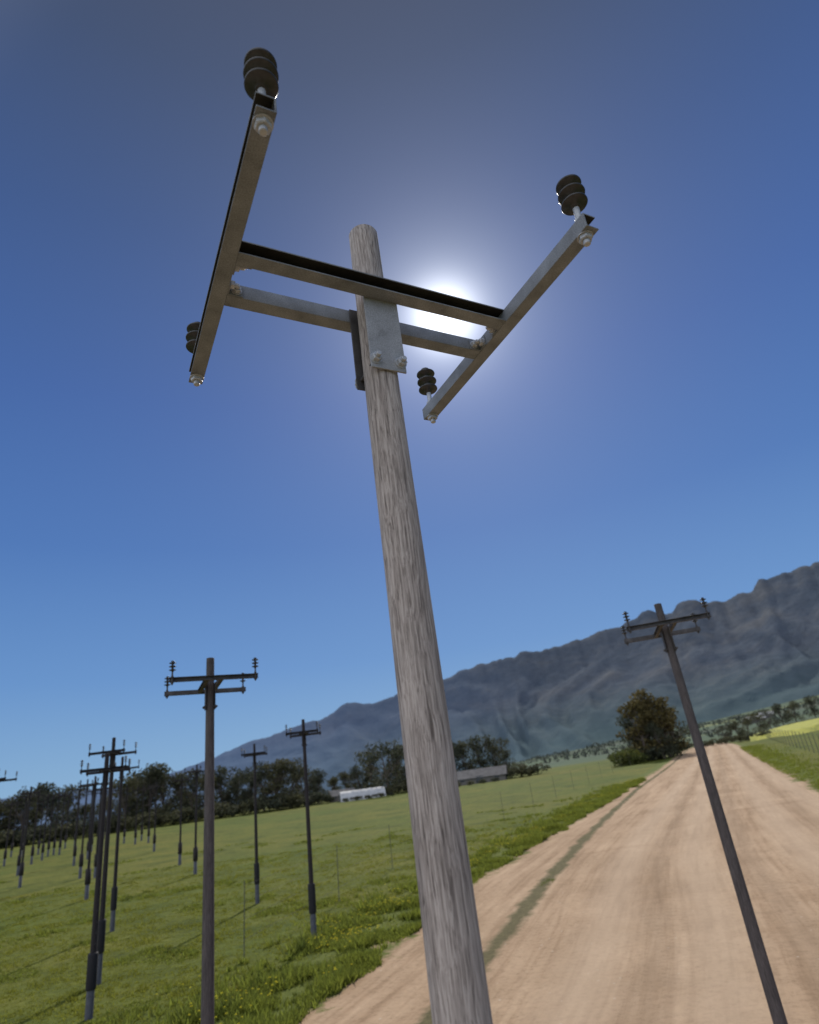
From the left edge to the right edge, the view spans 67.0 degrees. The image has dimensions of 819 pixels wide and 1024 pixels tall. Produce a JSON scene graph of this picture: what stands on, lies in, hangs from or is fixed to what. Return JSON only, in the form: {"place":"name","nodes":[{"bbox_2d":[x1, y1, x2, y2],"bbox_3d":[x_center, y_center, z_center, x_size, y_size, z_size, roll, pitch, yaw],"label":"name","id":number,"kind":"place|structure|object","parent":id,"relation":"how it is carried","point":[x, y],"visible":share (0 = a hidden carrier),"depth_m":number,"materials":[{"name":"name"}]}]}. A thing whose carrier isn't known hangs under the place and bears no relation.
{"place":"outdoors","nodes":[
{"label":"outdoors","id":0,"kind":"place"},
{"bbox_2d":[117,775,647,1023],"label":"verge grass","id":1,"kind":"structure","parent":0,"point":[330,981],"depth_m":25.61,"materials":[{"name":"green plant"}]},
{"bbox_2d":[0,695,818,1023],"bbox_3d":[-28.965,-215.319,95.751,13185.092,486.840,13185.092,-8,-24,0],"label":"ground","id":2,"kind":"structure","parent":0,"point":[278,827],"depth_m":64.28,"materials":[{"name":"green plant"}]},
{"bbox_2d":[0,798,14,832],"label":"tree","id":3,"kind":"object","parent":2,"relation":"on","point":[5,818],"visible":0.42,"depth_m":166.90,"materials":[{"name":"green plant"}]},
{"bbox_2d":[0,829,15,848],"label":"bush","id":4,"kind":"object","parent":2,"relation":"on","point":[4,834],"visible":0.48,"depth_m":151.50,"materials":[{"name":"green plant"}]},
{"bbox_2d":[0,803,21,832],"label":"tree","id":5,"kind":"object","parent":2,"relation":"on","point":[13,813],"visible":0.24,"depth_m":169.87,"materials":[{"name":"green plant"}]},
{"bbox_2d":[3,800,19,865],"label":"utility pole","id":6,"kind":"object","parent":2,"relation":"on","point":[5,856],"visible":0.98,"depth_m":97.59,"materials":[{"name":"black wood"}]},
{"bbox_2d":[0,790,44,844],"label":"tree","id":7,"kind":"object","parent":2,"relation":"on","point":[22,807],"visible":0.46,"depth_m":164.04,"materials":[{"name":"green plant"}]},
{"bbox_2d":[16,791,35,875],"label":"utility pole","id":8,"kind":"object","parent":2,"relation":"on","point":[19,855],"visible":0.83,"depth_m":79.90,"materials":[{"name":"black wood"}]},
{"bbox_2d":[18,786,41,887],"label":"utility pole","id":9,"kind":"object","parent":2,"relation":"on","point":[22,863],"visible":0.96,"depth_m":66.73,"materials":[{"name":"black wood"}]},
{"bbox_2d":[7,782,59,839],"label":"tree","id":10,"kind":"object","parent":2,"relation":"on","point":[45,787],"visible":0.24,"depth_m":175.32,"materials":[{"name":"green plant"}]},
{"bbox_2d":[15,825,60,843],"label":"bush","id":11,"kind":"object","parent":2,"relation":"on","point":[29,831],"visible":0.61,"depth_m":154.70,"materials":[{"name":"green plant"}]},
{"bbox_2d":[30,791,45,864],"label":"utility pole","id":12,"kind":"object","parent":2,"relation":"on","point":[32,849],"visible":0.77,"depth_m":94.64,"materials":[{"name":"black wood"}]},
{"bbox_2d":[40,792,56,860],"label":"utility pole","id":13,"kind":"object","parent":2,"relation":"on","point":[43,844],"visible":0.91,"depth_m":99.95,"materials":[{"name":"black wood"}]},
{"bbox_2d":[45,795,61,856],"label":"utility pole","id":14,"kind":"object","parent":2,"relation":"on","point":[49,842],"visible":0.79,"depth_m":106.72,"materials":[{"name":"black wood"}]},
{"bbox_2d":[36,790,75,828],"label":"tree","id":15,"kind":"object","parent":2,"relation":"on","point":[54,815],"visible":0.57,"depth_m":165.01,"materials":[{"name":"green plant"}]},
{"bbox_2d":[51,792,66,854],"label":"utility pole","id":16,"kind":"object","parent":2,"relation":"on","point":[54,844],"visible":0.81,"depth_m":108.85,"materials":[{"name":"black wood"}]},
{"bbox_2d":[57,791,71,854],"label":"utility pole","id":17,"kind":"object","parent":2,"relation":"on","point":[60,840],"visible":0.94,"depth_m":107.68,"materials":[{"name":"black wood"}]},
{"bbox_2d":[48,823,82,840],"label":"bush","id":18,"kind":"object","parent":2,"relation":"on","point":[64,828],"visible":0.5,"depth_m":158.41,"materials":[{"name":"green plant"}]},
{"bbox_2d":[53,784,90,829],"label":"tree","id":19,"kind":"object","parent":2,"relation":"on","point":[74,810],"visible":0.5,"depth_m":174.40,"materials":[{"name":"green plant"}]},
{"bbox_2d":[63,819,95,838],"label":"bush","id":20,"kind":"object","parent":2,"relation":"on","point":[74,825],"visible":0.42,"depth_m":160.31,"materials":[{"name":"green plant"}]},
{"bbox_2d":[71,787,88,865],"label":"utility pole","id":21,"kind":"object","parent":2,"relation":"on","point":[75,847],"visible":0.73,"depth_m":84.18,"materials":[{"name":"black wood"}]},
{"bbox_2d":[76,803,90,826],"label":"tree","id":22,"kind":"object","parent":2,"relation":"on","point":[82,806],"visible":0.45,"depth_m":175.09,"materials":[{"name":"green plant"}]},
{"bbox_2d":[78,779,96,878],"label":"utility pole","id":23,"kind":"object","parent":2,"relation":"on","point":[81,858],"visible":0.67,"depth_m":68.51,"materials":[{"name":"black wood"}]},
{"bbox_2d":[84,786,100,859],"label":"utility pole","id":24,"kind":"object","parent":2,"relation":"on","point":[87,849],"visible":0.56,"depth_m":92.27,"materials":[{"name":"black wood"}]},
{"bbox_2d":[79,776,108,899],"bbox_3d":[-27.237,27.887,52.909,1.809,9.842,1.763,-11,-24,7],"label":"utility pole","id":25,"kind":"object","parent":2,"relation":"on","point":[88,871],"visible":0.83,"depth_m":52.66,"materials":[{"name":"black wood"}]},
{"bbox_2d":[92,785,108,877],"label":"utility pole","id":26,"kind":"object","parent":2,"relation":"on","point":[95,857],"visible":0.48,"depth_m":67.50,"materials":[{"name":"black wood"}]},
{"bbox_2d":[80,753,130,1020],"bbox_3d":[-11.580,13.888,23.006,1.678,9.232,1.630,1,-25,-18],"label":"utility pole","id":27,"kind":"object","parent":2,"relation":"on","point":[92,959],"visible":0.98,"depth_m":22.84,"materials":[{"name":"black wood"}]},
{"bbox_2d":[88,737,136,984],"bbox_3d":[-13.542,15.464,27.611,1.678,10.258,1.630,-6,-24,-5],"label":"utility pole","id":28,"kind":"object","parent":2,"relation":"on","point":[113,752],"visible":0.94,"depth_m":27.54,"materials":[{"name":"black wood"}]},
{"bbox_2d":[104,816,128,832],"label":"bush","id":29,"kind":"object","parent":2,"relation":"on","point":[114,822],"visible":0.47,"depth_m":163.09,"materials":[{"name":"green plant"}]},
{"bbox_2d":[110,757,139,931],"bbox_3d":[-18.285,20.786,38.734,1.678,10.258,1.630,-7,-24,-2],"label":"utility pole","id":30,"kind":"object","parent":2,"relation":"on","point":[114,892],"visible":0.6,"depth_m":38.30,"materials":[{"name":"grey wood"}]},
{"bbox_2d":[106,775,144,818],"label":"tree","id":31,"kind":"object","parent":2,"relation":"on","point":[130,783],"visible":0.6,"depth_m":172.24,"materials":[{"name":"green plant"}]},
{"bbox_2d":[122,785,133,843],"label":"utility pole","id":32,"kind":"object","parent":2,"relation":"on","point":[124,830],"visible":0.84,"depth_m":117.65,"materials":[{"name":"black wood"}]},
{"bbox_2d":[117,776,154,820],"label":"tree","id":33,"kind":"object","parent":2,"relation":"on","point":[133,792],"visible":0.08,"depth_m":188.64,"materials":[{"name":"green plant"}]},
{"bbox_2d":[120,815,154,830],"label":"bush","id":34,"kind":"object","parent":2,"relation":"on","point":[138,823],"visible":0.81,"depth_m":163.78,"materials":[{"name":"green plant"}]},
{"bbox_2d":[126,811,168,828],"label":"bush","id":35,"kind":"object","parent":2,"relation":"on","point":[146,815],"visible":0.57,"depth_m":166.31,"materials":[{"name":"green plant"}]},
{"bbox_2d":[126,762,171,825],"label":"tree","id":36,"kind":"object","parent":2,"relation":"on","point":[154,774],"visible":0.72,"depth_m":185.02,"materials":[{"name":"green plant"}]},
{"bbox_2d":[148,782,164,851],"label":"utility pole","id":37,"kind":"object","parent":2,"relation":"on","point":[154,835],"visible":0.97,"depth_m":91.52,"materials":[{"name":"black wood"}]},
{"bbox_2d":[146,766,184,814],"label":"tree","id":38,"kind":"object","parent":2,"relation":"on","point":[171,799],"visible":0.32,"depth_m":190.95,"materials":[{"name":"green plant"}]},
{"bbox_2d":[167,772,191,813],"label":"tree","id":39,"kind":"object","parent":2,"relation":"on","point":[176,785],"visible":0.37,"depth_m":188.51,"materials":[{"name":"green plant"}]},
{"bbox_2d":[173,774,190,864],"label":"utility pole","id":40,"kind":"object","parent":2,"relation":"on","point":[180,843],"visible":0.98,"depth_m":69.89,"materials":[{"name":"black wood"}]},
{"bbox_2d":[165,807,202,823],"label":"bush","id":41,"kind":"object","parent":2,"relation":"on","point":[174,815],"visible":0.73,"depth_m":168.30,"materials":[{"name":"green plant"}]},
{"bbox_2d":[172,768,204,820],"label":"tree","id":42,"kind":"object","parent":2,"relation":"on","point":[187,803],"visible":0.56,"depth_m":183.72,"materials":[{"name":"green plant"}]},
{"bbox_2d":[184,764,204,874],"bbox_3d":[-20.850,30.069,60.433,1.809,10.148,1.763,-11,-24,7],"label":"utility pole","id":43,"kind":"object","parent":2,"relation":"on","point":[195,853],"visible":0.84,"depth_m":60.14,"materials":[{"name":"black wood"}]},
{"bbox_2d":[189,775,217,808],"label":"tree","id":44,"kind":"object","parent":2,"relation":"on","point":[200,799],"visible":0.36,"depth_m":181.48,"materials":[{"name":"green plant"}]},
{"bbox_2d":[164,657,257,1023],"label":"utility pole","id":45,"kind":"object","parent":2,"relation":"on","point":[210,690],"visible":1,"depth_m":14.87,"materials":[{"name":"grey wood"}]},
{"bbox_2d":[214,802,232,817],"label":"bush","id":46,"kind":"object","parent":2,"relation":"on","point":[219,809],"visible":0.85,"depth_m":171.77,"materials":[{"name":"green plant"}]},
{"bbox_2d":[214,765,240,814],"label":"tree","id":47,"kind":"object","parent":2,"relation":"on","point":[222,771],"visible":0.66,"depth_m":188.76,"materials":[{"name":"green plant"}]},
{"bbox_2d":[223,804,239,816],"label":"bush","id":48,"kind":"object","parent":2,"relation":"on","point":[230,811],"visible":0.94,"depth_m":171.84,"materials":[{"name":"green plant"}]},
{"bbox_2d":[217,768,251,811],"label":"tree","id":49,"kind":"object","parent":2,"relation":"on","point":[242,780],"visible":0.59,"depth_m":189.87,"materials":[{"name":"green plant"}]},
{"bbox_2d":[231,800,263,814],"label":"bush","id":50,"kind":"object","parent":2,"relation":"on","point":[244,806],"visible":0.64,"depth_m":173.81,"materials":[{"name":"green plant"}]},
{"bbox_2d":[238,770,260,801],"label":"tree","id":51,"kind":"object","parent":2,"relation":"on","point":[245,793],"visible":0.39,"depth_m":198.01,"materials":[{"name":"green plant"}]},
{"bbox_2d":[241,744,266,903],"bbox_3d":[-10.393,21.101,41.853,1.678,10.258,1.630,-4,-24,-9],"label":"utility pole","id":52,"kind":"object","parent":2,"relation":"on","point":[254,754],"visible":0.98,"depth_m":41.76,"materials":[{"name":"grey wood"}]},
{"bbox_2d":[243,796,268,813],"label":"bush","id":53,"kind":"object","parent":2,"relation":"on","point":[259,803],"visible":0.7,"depth_m":174.66,"materials":[{"name":"green plant"}]},
{"bbox_2d":[242,761,284,810],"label":"tree","id":54,"kind":"object","parent":2,"relation":"on","point":[260,773],"visible":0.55,"depth_m":187.46,"materials":[{"name":"green plant"}]},
{"bbox_2d":[256,758,295,804],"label":"tree","id":55,"kind":"object","parent":2,"relation":"on","point":[280,765],"visible":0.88,"depth_m":186.94,"materials":[{"name":"green plant"}]},
{"bbox_2d":[269,797,291,809],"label":"bush","id":56,"kind":"object","parent":2,"relation":"on","point":[274,801],"visible":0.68,"depth_m":174.45,"materials":[{"name":"green plant"}]},
{"bbox_2d":[0,798,572,1023],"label":"field weeds","id":57,"kind":"object","parent":2,"relation":"on","point":[191,952],"visible":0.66,"depth_m":38.12,"materials":[{"name":"green plant"}]},
{"bbox_2d":[271,757,309,798],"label":"tree","id":58,"kind":"object","parent":2,"relation":"on","point":[294,764],"visible":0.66,"depth_m":187.13,"materials":[{"name":"green plant"}]},
{"bbox_2d":[279,792,304,808],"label":"bush","id":59,"kind":"object","parent":2,"relation":"on","point":[297,797],"visible":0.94,"depth_m":176.32,"materials":[{"name":"green plant"}]},
{"bbox_2d":[283,764,319,805],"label":"tree","id":60,"kind":"object","parent":2,"relation":"on","point":[309,785],"visible":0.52,"depth_m":189.37,"materials":[{"name":"green plant"}]},
{"bbox_2d":[285,719,320,940],"bbox_3d":[-4.934,15.475,30.236,1.678,10.258,1.629,-6,-24,-5],"label":"utility pole","id":61,"kind":"object","parent":2,"relation":"on","point":[303,733],"visible":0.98,"depth_m":30.16,"materials":[{"name":"black wood"}]},
{"bbox_2d":[308,768,327,802],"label":"tree","id":62,"kind":"object","parent":2,"relation":"on","point":[319,776],"visible":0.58,"depth_m":194.01,"materials":[{"name":"green plant"}]},
{"bbox_2d":[309,792,334,804],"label":"bush","id":63,"kind":"object","parent":2,"relation":"on","point":[320,797],"visible":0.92,"depth_m":181.23,"materials":[{"name":"green plant"}]},
{"bbox_2d":[328,788,354,802],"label":"farm shed","id":64,"kind":"structure","parent":2,"relation":"on","point":[334,794],"depth_m":185.33,"materials":[{"name":"paint"}]},
{"bbox_2d":[336,771,357,788],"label":"tree","id":65,"kind":"object","parent":2,"relation":"on","point":[343,776],"visible":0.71,"depth_m":204.01,"materials":[{"name":"green plant"}]},
{"bbox_2d":[348,764,372,789],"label":"tree","id":66,"kind":"object","parent":2,"relation":"on","point":[358,772],"visible":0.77,"depth_m":201.89,"materials":[{"name":"green plant"}]},
{"bbox_2d":[339,786,385,801],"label":"polytunnel","id":67,"kind":"structure","parent":2,"relation":"on","point":[360,793],"depth_m":178.69,"materials":[{"name":"paint"}]},
{"bbox_2d":[354,749,385,788],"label":"tree","id":68,"kind":"object","parent":2,"relation":"on","point":[366,770],"visible":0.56,"depth_m":201.86,"materials":[{"name":"green plant"}]},
{"bbox_2d":[355,739,405,794],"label":"tree","id":69,"kind":"object","parent":2,"relation":"on","point":[386,776],"visible":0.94,"depth_m":189.18,"materials":[{"name":"green plant"}]},
{"bbox_2d":[186,47,598,1023],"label":"utility pole","id":70,"kind":"object","parent":2,"relation":"on","point":[382,335],"visible":1,"depth_m":3.56,"materials":[{"name":"grey wood"}]},
{"bbox_2d":[155,779,631,1023],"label":"yellow flowers","id":71,"kind":"object","parent":2,"relation":"on","point":[370,915],"visible":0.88,"depth_m":27.64,"materials":[{"name":"plant"}]},
{"bbox_2d":[380,744,406,787],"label":"tree","id":72,"kind":"object","parent":2,"relation":"on","point":[397,757],"visible":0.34,"depth_m":209.50,"materials":[{"name":"green plant"}]},
{"bbox_2d":[243,756,630,958],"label":"wire fence","id":73,"kind":"object","parent":2,"relation":"on","point":[372,855],"visible":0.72,"depth_m":37.64,"materials":[{"name":"grey metal"}]},
{"bbox_2d":[454,740,478,770],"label":"tree","id":74,"kind":"object","parent":2,"relation":"on","point":[463,754],"visible":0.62,"depth_m":197.60,"materials":[{"name":"green plant"}]},
{"bbox_2d":[465,735,493,769],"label":"tree","id":75,"kind":"object","parent":2,"relation":"on","point":[478,752],"visible":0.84,"depth_m":196.67,"materials":[{"name":"green plant"}]},
{"bbox_2d":[456,765,506,785],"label":"farm shed","id":76,"kind":"structure","parent":2,"relation":"on","point":[487,774],"depth_m":178.67,"materials":[{"name":"paint"}]},
{"bbox_2d":[481,737,510,767],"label":"tree","id":77,"kind":"object","parent":2,"relation":"on","point":[495,760],"visible":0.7,"depth_m":198.64,"materials":[{"name":"green plant"}]},
{"bbox_2d":[492,749,516,769],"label":"tree","id":78,"kind":"object","parent":2,"relation":"on","point":[505,755],"visible":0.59,"depth_m":203.85,"materials":[{"name":"green plant"}]},
{"bbox_2d":[509,763,533,776],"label":"bush","id":79,"kind":"object","parent":2,"relation":"on","point":[523,769],"visible":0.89,"depth_m":178.02,"materials":[{"name":"green plant"}]},
{"bbox_2d":[528,763,550,773],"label":"bush","id":80,"kind":"object","parent":2,"relation":"on","point":[536,768],"visible":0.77,"depth_m":180.44,"materials":[{"name":"green plant"}]},
{"bbox_2d":[390,698,818,786],"bbox_3d":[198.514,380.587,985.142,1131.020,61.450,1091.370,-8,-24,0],"label":"distant wood","id":81,"kind":"object","parent":2,"relation":"on","point":[613,743],"visible":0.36,"depth_m":843.83,"materials":[{"name":"green plant"}]},
{"bbox_2d":[607,747,637,766],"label":"bush","id":82,"kind":"object","parent":2,"relation":"on","point":[615,760],"visible":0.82,"depth_m":156.97,"materials":[{"name":"green plant"}]},
{"bbox_2d":[615,713,649,749],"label":"tree","id":83,"kind":"object","parent":2,"relation":"on","point":[625,724],"visible":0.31,"depth_m":173.38,"materials":[{"name":"green plant"}]},
{"bbox_2d":[626,752,650,764],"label":"bush","id":84,"kind":"object","parent":2,"relation":"on","point":[641,759],"visible":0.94,"depth_m":155.46,"materials":[{"name":"green plant"}]},
{"bbox_2d":[616,699,663,760],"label":"tree","id":85,"kind":"object","parent":2,"relation":"on","point":[632,710],"visible":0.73,"depth_m":167.10,"materials":[{"name":"green plant"}]},
{"bbox_2d":[632,745,662,760],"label":"bush","id":86,"kind":"object","parent":2,"relation":"on","point":[649,752],"visible":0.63,"depth_m":161.17,"materials":[{"name":"green plant"}]},
{"bbox_2d":[629,688,676,758],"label":"tree","id":87,"kind":"object","parent":2,"relation":"on","point":[655,717],"visible":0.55,"depth_m":167.15,"materials":[{"name":"green plant"}]},
{"bbox_2d":[642,721,680,759],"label":"tree","id":88,"kind":"object","parent":2,"relation":"on","point":[652,726],"visible":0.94,"depth_m":162.03,"materials":[{"name":"green plant"}]},
{"bbox_2d":[643,696,688,756],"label":"tree","id":89,"kind":"object","parent":2,"relation":"on","point":[659,701],"visible":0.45,"depth_m":169.11,"materials":[{"name":"green plant"}]},
{"bbox_2d":[656,704,693,754],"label":"tree","id":90,"kind":"object","parent":2,"relation":"on","point":[679,734],"visible":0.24,"depth_m":173.30,"materials":[{"name":"green plant"}]},
{"bbox_2d":[621,597,787,1023],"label":"utility pole","id":91,"kind":"object","parent":2,"relation":"on","point":[664,631],"visible":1,"depth_m":15.01,"materials":[{"name":"grey wood"}]},
{"bbox_2d":[712,725,735,742],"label":"tree","id":92,"kind":"object","parent":2,"relation":"on","point":[724,728],"visible":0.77,"depth_m":222.58,"materials":[{"name":"green plant"}]},
{"bbox_2d":[728,720,745,740],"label":"tree","id":93,"kind":"object","parent":2,"relation":"on","point":[734,726],"visible":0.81,"depth_m":228.00,"materials":[{"name":"green plant"}]},
{"bbox_2d":[738,717,756,735],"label":"tree","id":94,"kind":"object","parent":2,"relation":"on","point":[745,720],"visible":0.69,"depth_m":251.53,"materials":[{"name":"green plant"}]},
{"bbox_2d":[747,712,769,731],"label":"tree","id":95,"kind":"object","parent":2,"relation":"on","point":[751,716],"visible":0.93,"depth_m":316.88,"materials":[{"name":"green plant"}]},
{"bbox_2d":[757,709,779,728],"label":"tree","id":96,"kind":"object","parent":2,"relation":"on","point":[765,713],"visible":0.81,"depth_m":332.04,"materials":[{"name":"green plant"}]},
{"bbox_2d":[739,743,818,788],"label":"verge grass","id":97,"kind":"structure","parent":2,"relation":"on","point":[756,750],"depth_m":92.56,"materials":[{"name":"plant"}]},
{"bbox_2d":[770,703,788,724],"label":"tree","id":98,"kind":"object","parent":2,"relation":"on","point":[776,709],"visible":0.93,"depth_m":334.29,"materials":[{"name":"green plant"}]},
{"bbox_2d":[760,727,818,752],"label":"wire fence","id":99,"kind":"object","parent":2,"relation":"on","point":[790,738],"visible":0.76,"depth_m":128.94,"materials":[{"name":"grey metal"}]},
{"bbox_2d":[783,700,806,721],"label":"tree","id":100,"kind":"object","parent":2,"relation":"on","point":[793,706],"visible":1,"depth_m":327.21,"materials":[{"name":"green plant"}]},
{"bbox_2d":[803,695,818,716],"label":"tree","id":101,"kind":"object","parent":2,"relation":"on","point":[810,707],"visible":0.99,"depth_m":332.19,"materials":[{"name":"green plant"}]},
{"bbox_2d":[0,562,818,828],"bbox_3d":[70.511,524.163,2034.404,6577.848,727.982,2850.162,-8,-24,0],"label":"mountains","id":102,"kind":"structure","parent":0,"point":[757,648],"depth_m":2414.46,"materials":[{"name":"grey stone"}]},
{"bbox_2d":[0,0,818,798],"label":"sky","id":103,"kind":"structure","parent":0,"point":[646,434],"materials":[{"name":"blue"}]},
{"bbox_2d":[214,742,818,1023],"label":"dirt road","id":104,"kind":"structure","parent":0,"point":[631,913],"depth_m":24.21,"materials":[{"name":"brown soil"}]},
{"bbox_2d":[749,718,818,741],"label":"canola field","id":105,"kind":"structure","parent":0,"point":[807,726],"depth_m":191.29,"materials":[{"name":"plant"}]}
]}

